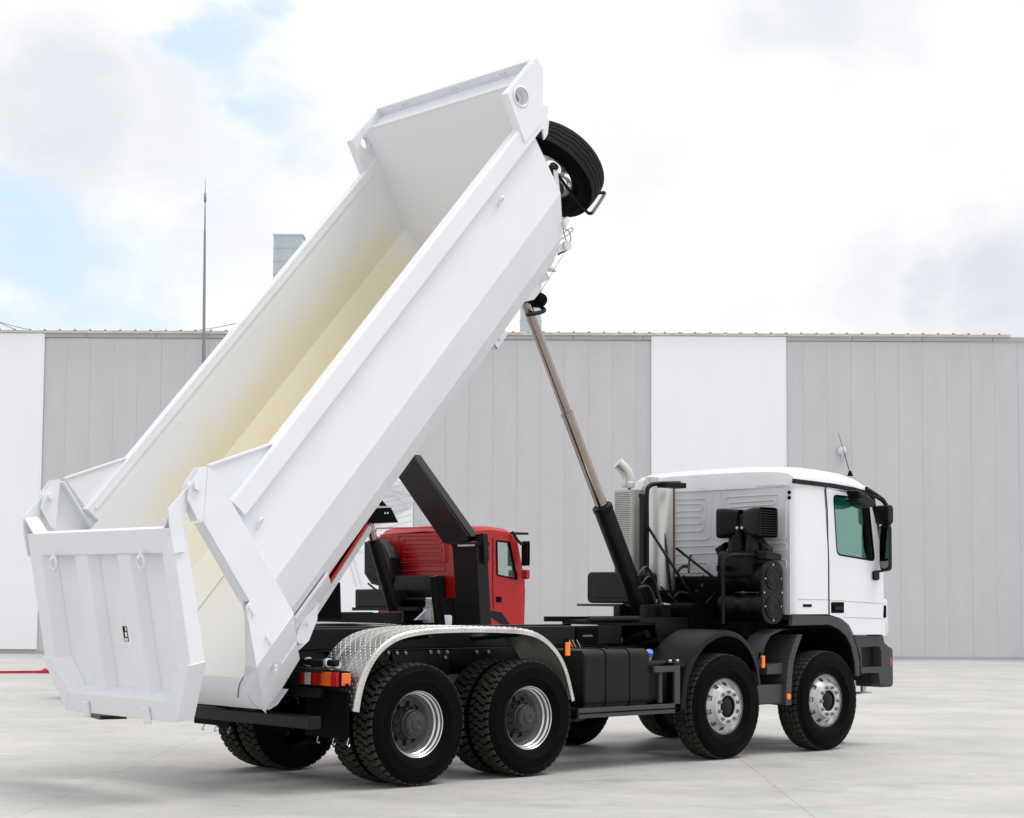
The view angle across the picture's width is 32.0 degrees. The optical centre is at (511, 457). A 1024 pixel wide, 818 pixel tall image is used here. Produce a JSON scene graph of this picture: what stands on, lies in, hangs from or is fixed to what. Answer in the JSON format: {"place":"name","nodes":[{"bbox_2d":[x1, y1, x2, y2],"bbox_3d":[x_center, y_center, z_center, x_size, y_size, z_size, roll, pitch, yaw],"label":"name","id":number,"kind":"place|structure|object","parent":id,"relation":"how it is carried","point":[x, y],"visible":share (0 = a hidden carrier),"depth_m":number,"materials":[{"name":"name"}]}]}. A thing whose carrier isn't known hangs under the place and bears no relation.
{"place":"outdoors","nodes":[
{"label":"outdoors","id":0,"kind":"place"},
{"bbox_2d":[91,713,126,719],"bbox_3d":[-5.534,3.465,24.318,0.395,0.130,1.026,2,-5,-23],"label":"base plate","id":1,"kind":"object","parent":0,"point":[101,716],"visible":0.38,"depth_m":23.88,"materials":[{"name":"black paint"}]},
{"bbox_2d":[0,657,1023,817],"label":"pavement","id":2,"kind":"structure","parent":0,"point":[933,740],"depth_m":17.08,"materials":[{"name":"concrete"}]},
{"bbox_2d":[0,668,48,673],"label":"red strap","id":3,"kind":"object","parent":2,"relation":"on","point":[44,670],"visible":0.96,"depth_m":36.74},
{"bbox_2d":[317,500,529,624],"bbox_3d":[-3.494,2.267,30.485,7.939,3.473,3.170,4,-6,-42],"label":"tipper truck","id":4,"kind":"object","parent":2,"relation":"on","point":[402,565],"visible":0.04,"depth_m":31.74,"materials":[{"name":"red paint"}]},
{"bbox_2d":[399,455,490,624],"bbox_3d":[-2.413,1.845,28.705,5.700,4.056,2.205,4,-6,-42],"label":"hook lift","id":5,"kind":"object","parent":4,"relation":"attached to","point":[442,513],"visible":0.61,"depth_m":29.39,"materials":[{"name":"black paint"}]},
{"bbox_2d":[22,58,892,785],"bbox_3d":[0.028,-0.323,18.516,9.735,6.885,2.960,4,-6,-42],"label":"dump truck","id":6,"kind":"object","parent":2,"relation":"on","point":[234,496],"visible":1,"depth_m":17.09,"materials":[{"name":"metal"}]},
{"bbox_2d":[0,328,1023,659],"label":"warehouse","id":7,"kind":"structure","parent":2,"relation":"on","point":[926,430],"depth_m":48.25,"materials":[{"name":"grey metal"}]},
{"bbox_2d":[0,333,44,648],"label":"wall panel","id":8,"kind":"object","parent":7,"relation":"attached to","point":[22,356],"visible":0.91,"depth_m":48.30,"materials":[{"name":"white metal"}]},
{"bbox_2d":[202,179,205,363],"bbox_3d":[-8.249,-1.161,48.070,0.400,12.891,0.241,4,-6,-42],"label":"lightning mast","id":9,"kind":"object","parent":7,"relation":"attached to","point":[204,310],"visible":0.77,"depth_m":48.31,"materials":[{"name":"grey metal"}]},
{"bbox_2d":[273,234,305,277],"bbox_3d":[-6.884,-4.999,55.325,0.948,3.676,1.280,0,-4,1],"label":"roof duct","id":10,"kind":"object","parent":7,"relation":"on","point":[286,247],"visible":0.23,"depth_m":54.82,"materials":[{"name":"metal"}]},
{"bbox_2d":[339,477,413,612],"bbox_3d":[-4.397,0.926,48.168,3.833,8.549,0.055,0,-4,1],"label":"wall panel","id":11,"kind":"object","parent":7,"relation":"attached to","point":[398,499],"visible":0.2,"depth_m":48.05,"materials":[{"name":"white metal"}]},
{"bbox_2d":[519,265,555,331],"bbox_3d":[0.748,-4.555,51.124,1.046,2.351,0.776,0,-4,11],"label":"roof vent","id":12,"kind":"object","parent":7,"relation":"on","point":[524,326],"visible":0.27,"depth_m":50.88,"materials":[{"name":"metal"}]},
{"bbox_2d":[651,336,786,474],"bbox_3d":[5.574,0.980,48.073,3.644,8.549,0.044,0,-4,1],"label":"wall panel","id":13,"kind":"object","parent":7,"relation":"attached to","point":[718,402],"visible":0.42,"depth_m":48.25,"materials":[{"name":"white metal"}]},
{"bbox_2d":[836,446,846,464],"bbox_3d":[8.892,-0.066,48.075,0.290,0.525,0.190,0,-4,1],"label":"wall lamp","id":14,"kind":"object","parent":7,"relation":"attached to","point":[839,450],"visible":0.95,"depth_m":48.04,"materials":[{"name":"grey"}]},
{"bbox_2d":[748,738,844,743],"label":"puddle","id":15,"kind":"object","parent":2,"relation":"on","point":[760,741],"visible":0.33,"depth_m":20.88,"materials":[{"name":"liquid"}]},
{"bbox_2d":[0,0,1023,336],"label":"sky","id":16,"kind":"structure","parent":0,"point":[774,166],"materials":[{"name":"white"}]},
{"bbox_3d":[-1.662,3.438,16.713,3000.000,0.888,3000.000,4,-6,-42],"label":"ground","id":17,"kind":"structure","parent":0,"visible":0},
{"bbox_2d":[0,653,1023,663],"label":"kerb strip","id":18,"kind":"object","parent":17,"relation":"on","point":[894,660],"depth_m":46.53,"materials":[{"name":"concrete"}]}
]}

